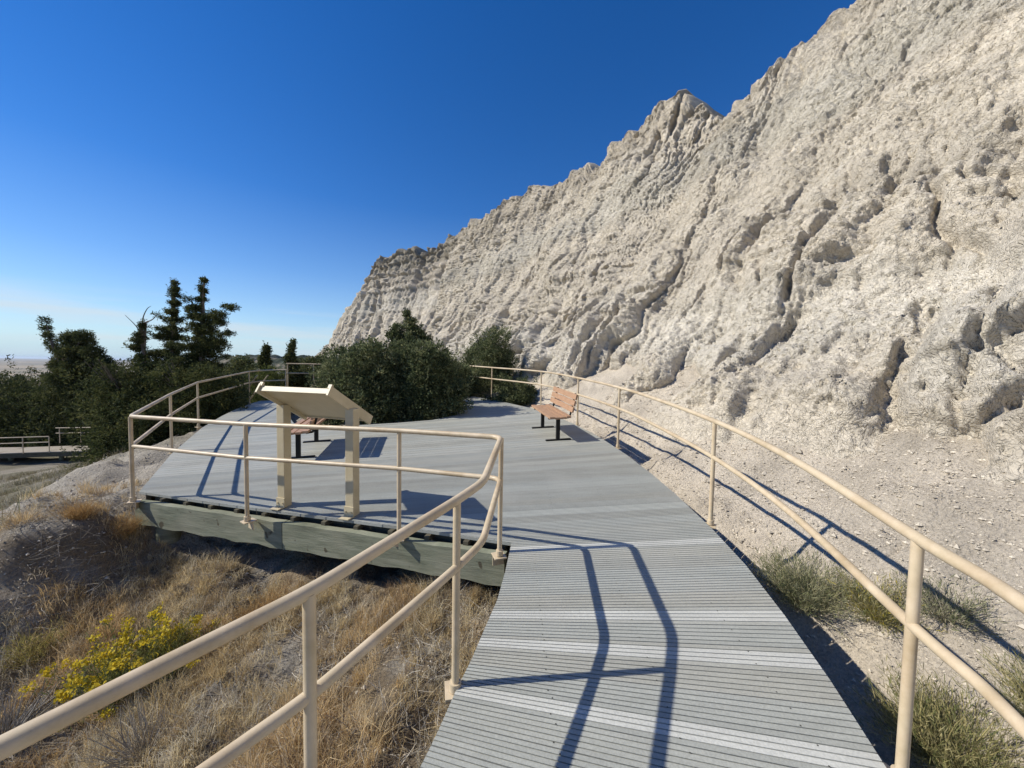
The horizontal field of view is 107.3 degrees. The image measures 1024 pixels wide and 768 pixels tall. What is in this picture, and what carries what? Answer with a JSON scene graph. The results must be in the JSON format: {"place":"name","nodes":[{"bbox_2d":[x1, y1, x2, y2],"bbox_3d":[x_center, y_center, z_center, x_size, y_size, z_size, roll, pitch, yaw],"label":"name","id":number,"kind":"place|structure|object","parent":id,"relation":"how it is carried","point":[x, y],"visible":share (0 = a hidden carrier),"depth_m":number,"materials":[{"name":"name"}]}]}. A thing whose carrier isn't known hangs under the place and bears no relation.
{"place":"outdoors","nodes":[
{"label":"outdoors","id":0,"kind":"place"},
{"bbox_2d":[214,354,312,373],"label":"hills","id":1,"kind":"structure","parent":0,"point":[278,361],"depth_m":323.71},
{"bbox_2d":[311,231,460,365],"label":"distant cliff","id":2,"kind":"structure","parent":0,"point":[395,284],"depth_m":55.33,"materials":[{"name":"stone"}]},
{"bbox_2d":[0,0,855,360],"label":"sky","id":3,"kind":"structure","parent":0,"point":[271,152],"materials":[{"name":"blue"}]},
{"bbox_2d":[0,358,1023,767],"bbox_3d":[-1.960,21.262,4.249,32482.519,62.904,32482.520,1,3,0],"label":"ground","id":4,"kind":"structure","parent":0,"point":[264,560],"depth_m":3.75,"materials":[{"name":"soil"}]},
{"bbox_2d":[0,368,38,439],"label":"juniper tree","id":5,"kind":"object","parent":4,"relation":"on","point":[19,375],"visible":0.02,"depth_m":31.32,"materials":[{"name":"green plant"}]},
{"bbox_2d":[0,354,52,446],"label":"juniper bush","id":6,"kind":"object","parent":4,"relation":"on","point":[7,394],"visible":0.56,"depth_m":28.65,"materials":[{"name":"green plant"}]},
{"bbox_2d":[26,366,49,436],"bbox_3d":[-40.599,2.331,33.490,6.591,7.943,3.779,2,3,19],"label":"juniper tree","id":7,"kind":"object","parent":4,"relation":"on","point":[37,375],"depth_m":33.05,"materials":[{"name":"green plant"}]},
{"bbox_2d":[0,665,89,762],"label":"dead shrub","id":8,"kind":"object","parent":4,"relation":"on","point":[16,722],"visible":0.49,"depth_m":2.88,"materials":[{"name":"plant"}]},
{"bbox_2d":[0,445,89,460],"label":"boardwalk","id":9,"kind":"structure","parent":4,"relation":"on","point":[10,453],"depth_m":24.81,"materials":[{"name":"grey wood"}]},
{"bbox_2d":[0,436,49,453],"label":"railing","id":10,"kind":"object","parent":9,"relation":"on","point":[48,442],"visible":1,"depth_m":24.27,"materials":[{"name":"beige metal"}]},
{"bbox_2d":[6,372,89,446],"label":"juniper bush","id":11,"kind":"object","parent":4,"relation":"on","point":[52,416],"visible":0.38,"depth_m":28.04,"materials":[{"name":"green plant"}]},
{"bbox_2d":[0,614,97,676],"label":"grass tuft","id":12,"kind":"object","parent":4,"relation":"on","point":[32,649],"visible":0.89,"depth_m":3.37,"materials":[{"name":"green plant"}]},
{"bbox_2d":[56,427,89,442],"bbox_3d":[-29.219,3.602,26.850,5.394,1.084,0.095,0,3,-11],"label":"railing","id":13,"kind":"object","parent":4,"relation":"on","point":[74,432],"visible":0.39,"depth_m":26.45,"materials":[{"name":"beige metal"}]},
{"bbox_2d":[34,314,122,436],"bbox_3d":[-32.231,0.056,28.108,7.126,10.415,3.345,1,3,0],"label":"juniper tree","id":14,"kind":"object","parent":4,"relation":"on","point":[69,349],"visible":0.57,"depth_m":27.46,"materials":[{"name":"green plant"}]},
{"bbox_2d":[49,498,110,521],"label":"grass tuft","id":15,"kind":"object","parent":4,"relation":"on","point":[82,511],"visible":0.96,"depth_m":4.30,"materials":[{"name":"beige plant"}]},
{"bbox_2d":[0,435,179,521],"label":"scrub grass","id":16,"kind":"structure","parent":4,"relation":"on","point":[26,480],"depth_m":14.68,"materials":[{"name":"plant"}]},
{"bbox_2d":[81,417,145,465],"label":"juniper bush","id":17,"kind":"object","parent":4,"relation":"on","point":[107,444],"visible":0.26,"depth_m":10.98,"materials":[{"name":"green plant"}]},
{"bbox_2d":[54,353,176,470],"bbox_3d":[-11.890,0.936,11.448,2.898,3.895,3.031,1,3,0],"label":"juniper bush","id":18,"kind":"object","parent":4,"relation":"on","point":[117,405],"visible":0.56,"depth_m":11.10,"materials":[{"name":"green plant"}]},
{"bbox_2d":[15,601,219,731],"bbox_3d":[-3.170,2.292,3.046,1.149,0.681,1.125,0,3,-25],"label":"rabbitbrush","id":19,"kind":"object","parent":4,"relation":"on","point":[109,662],"visible":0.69,"depth_m":3.04,"materials":[{"name":"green plant"}]},
{"bbox_2d":[98,511,146,545],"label":"grass tuft","id":20,"kind":"object","parent":4,"relation":"on","point":[128,528],"visible":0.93,"depth_m":4.50,"materials":[{"name":"beige plant"}]},
{"bbox_2d":[101,306,159,445],"bbox_3d":[-12.025,0.016,12.216,2.056,5.098,2.120,1,3,0],"label":"juniper tree","id":21,"kind":"object","parent":4,"relation":"on","point":[141,337],"visible":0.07,"depth_m":12.08,"materials":[{"name":"green plant"}]},
{"bbox_2d":[75,689,219,767],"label":"dead shrub","id":22,"kind":"object","parent":4,"relation":"on","point":[124,762],"visible":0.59,"depth_m":2.46,"materials":[{"name":"plant"}]},
{"bbox_2d":[126,277,209,404],"bbox_3d":[-11.533,-0.389,13.088,2.203,6.519,2.586,2,3,20],"label":"juniper tree","id":23,"kind":"object","parent":4,"relation":"on","point":[172,335],"visible":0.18,"depth_m":12.77,"materials":[{"name":"green plant"}]},
{"bbox_2d":[117,606,227,680],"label":"rabbitbrush","id":24,"kind":"object","parent":4,"relation":"on","point":[164,651],"visible":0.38,"depth_m":3.26,"materials":[{"name":"yellow plant"}]},
{"bbox_2d":[110,354,252,452],"bbox_3d":[-9.723,0.653,11.751,3.502,3.182,2.971,0,3,-17],"label":"juniper bush","id":25,"kind":"object","parent":4,"relation":"on","point":[161,433],"visible":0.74,"depth_m":10.98,"materials":[{"name":"green plant"}]},
{"bbox_2d":[156,276,247,428],"bbox_3d":[-10.169,-0.348,12.528,2.528,6.542,2.555,1,3,0],"label":"juniper tree","id":26,"kind":"object","parent":4,"relation":"on","point":[208,341],"visible":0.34,"depth_m":12.35,"materials":[{"name":"green plant"}]},
{"bbox_2d":[201,367,254,424],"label":"juniper bush","id":27,"kind":"object","parent":4,"relation":"on","point":[238,377],"visible":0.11,"depth_m":12.29,"materials":[{"name":"green plant"}]},
{"bbox_2d":[221,353,255,373],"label":"juniper bush","id":28,"kind":"object","parent":4,"relation":"on","point":[238,364],"visible":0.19,"depth_m":33.46,"materials":[{"name":"green plant"}]},
{"bbox_2d":[0,473,497,767],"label":"dry grass","id":29,"kind":"structure","parent":4,"relation":"on","point":[124,611],"depth_m":3.08,"materials":[{"name":"beige plant"}]},
{"bbox_2d":[247,375,268,398],"bbox_3d":[-9.259,0.124,13.564,1.006,0.930,0.316,2,3,19],"label":"stair railing","id":30,"kind":"object","parent":4,"relation":"on","point":[253,381],"visible":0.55,"depth_m":13.49,"materials":[{"name":"beige metal"}]},
{"bbox_2d":[228,580,288,634],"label":"grass tuft","id":31,"kind":"object","parent":4,"relation":"on","point":[259,605],"visible":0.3,"depth_m":3.68,"materials":[{"name":"beige plant"}]},
{"bbox_2d":[242,362,284,402],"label":"juniper bush","id":32,"kind":"object","parent":4,"relation":"on","point":[258,397],"visible":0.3,"depth_m":15.34,"materials":[{"name":"green plant"}]},
{"bbox_2d":[250,340,277,391],"bbox_3d":[-15.577,-0.200,24.037,1.567,5.121,1.876,2,3,20],"label":"juniper tree","id":33,"kind":"object","parent":4,"relation":"on","point":[264,355],"visible":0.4,"depth_m":23.80,"materials":[{"name":"green plant"}]},
{"bbox_2d":[235,362,322,399],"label":"juniper bush","id":34,"kind":"object","parent":4,"relation":"on","point":[304,380],"visible":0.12,"depth_m":25.50,"materials":[{"name":"green plant"}]},
{"bbox_2d":[281,337,304,386],"bbox_3d":[-14.649,-0.522,24.989,1.768,5.164,1.775,0,3,-15],"label":"juniper tree","id":35,"kind":"object","parent":4,"relation":"on","point":[290,356],"visible":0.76,"depth_m":24.81,"materials":[{"name":"green plant"}]},
{"bbox_2d":[286,352,336,372],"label":"juniper bush","id":36,"kind":"object","parent":4,"relation":"on","point":[311,359],"visible":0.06,"depth_m":29.49,"materials":[{"name":"green plant"}]},
{"bbox_2d":[304,334,409,425],"bbox_3d":[-4.034,0.036,10.031,3.386,2.680,2.535,1,3,0],"label":"juniper bush","id":37,"kind":"object","parent":4,"relation":"on","point":[364,375],"visible":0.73,"depth_m":9.38,"materials":[{"name":"green plant"}]},
{"bbox_2d":[384,308,432,347],"bbox_3d":[-3.045,-0.620,11.599,1.543,3.463,1.459,-1,4,-37],"label":"juniper tree","id":38,"kind":"object","parent":4,"relation":"on","point":[396,333],"visible":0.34,"depth_m":11.42,"materials":[{"name":"green plant"}]},
{"bbox_2d":[380,336,476,422],"bbox_3d":[-2.349,0.102,10.158,2.517,2.801,2.305,0,3,-17],"label":"juniper bush","id":39,"kind":"object","parent":4,"relation":"on","point":[435,388],"visible":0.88,"depth_m":9.51,"materials":[{"name":"green plant"}]},
{"bbox_2d":[449,360,488,396],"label":"juniper bush","id":40,"kind":"object","parent":4,"relation":"on","point":[466,369],"visible":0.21,"depth_m":12.94,"materials":[{"name":"green plant"}]},
{"bbox_2d":[456,321,523,395],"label":"juniper bush","id":41,"kind":"object","parent":4,"relation":"on","point":[493,354],"visible":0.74,"depth_m":14.17,"materials":[{"name":"green plant"}]},
{"bbox_2d":[481,372,538,405],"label":"juniper bush","id":42,"kind":"object","parent":4,"relation":"on","point":[516,393],"visible":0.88,"depth_m":11.91,"materials":[{"name":"green plant"}]},
{"bbox_2d":[135,396,885,767],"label":"boardwalk","id":43,"kind":"structure","parent":4,"relation":"on","point":[637,618],"depth_m":2.87,"materials":[{"name":"grey wood"}]},
{"bbox_2d":[0,369,506,767],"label":"railing","id":44,"kind":"object","parent":43,"relation":"on","point":[32,731],"visible":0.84,"depth_m":1.41,"materials":[{"name":"beige metal"}]},
{"bbox_2d":[286,363,319,386],"bbox_3d":[-7.383,-0.208,14.747,2.790,1.176,0.169,1,3,-6],"label":"railing","id":45,"kind":"object","parent":43,"relation":"on","point":[313,364],"visible":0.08,"depth_m":14.63,"materials":[{"name":"beige metal"}]},
{"bbox_2d":[291,417,330,458],"bbox_3d":[-3.575,0.728,6.720,0.579,0.953,1.400,0,3,-13],"label":"bench","id":46,"kind":"object","parent":43,"relation":"on","point":[308,420],"visible":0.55,"depth_m":6.22,"materials":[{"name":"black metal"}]},
{"bbox_2d":[255,382,372,520],"bbox_3d":[-2.172,0.702,4.201,1.058,1.448,0.696,2,3,17],"label":"information panel","id":47,"kind":"object","parent":43,"relation":"on","point":[331,402],"visible":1,"depth_m":4.09,"materials":[{"name":"paint"}]},
{"bbox_2d":[531,386,577,440],"bbox_3d":[0.819,0.558,7.547,0.579,0.954,1.400,0,3,-11],"label":"bench","id":48,"kind":"object","parent":43,"relation":"on","point":[549,411],"visible":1,"depth_m":7.33,"materials":[{"name":"brown wood"}]},
{"bbox_2d":[470,365,1023,767],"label":"railing","id":49,"kind":"object","parent":43,"relation":"on","point":[908,618],"visible":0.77,"depth_m":1.56,"materials":[{"name":"beige metal"}]},
{"bbox_2d":[746,540,869,641],"bbox_3d":[2.678,1.772,3.436,1.025,0.620,1.009,0,3,-17],"label":"sagebrush","id":50,"kind":"object","parent":4,"relation":"on","point":[794,589],"visible":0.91,"depth_m":3.40,"materials":[{"name":"green plant"}]},
{"bbox_2d":[819,564,949,640],"bbox_3d":[3.030,1.760,3.042,0.846,0.502,0.765,1,3,0],"label":"sagebrush","id":51,"kind":"object","parent":4,"relation":"on","point":[870,606],"visible":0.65,"depth_m":3.06,"materials":[{"name":"green plant"}]},
{"bbox_2d":[840,655,1023,767],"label":"sagebrush","id":52,"kind":"object","parent":4,"relation":"on","point":[932,739],"visible":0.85,"depth_m":2.30,"materials":[{"name":"green plant"}]},
{"bbox_2d":[888,564,1015,640],"bbox_3d":[3.295,1.595,2.828,0.732,0.404,0.686,-1,4,-40],"label":"sagebrush","id":53,"kind":"object","parent":4,"relation":"on","point":[934,602],"visible":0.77,"depth_m":2.76,"materials":[{"name":"green plant"}]},
{"bbox_2d":[952,637,1023,740],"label":"sagebrush","id":54,"kind":"object","parent":4,"relation":"on","point":[1012,684],"visible":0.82,"depth_m":2.27,"materials":[{"name":"green plant"}]},
{"bbox_2d":[419,0,1023,484],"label":"cliff","id":55,"kind":"structure","parent":0,"point":[813,244],"depth_m":8.34,"materials":[{"name":"stone"}]}
]}

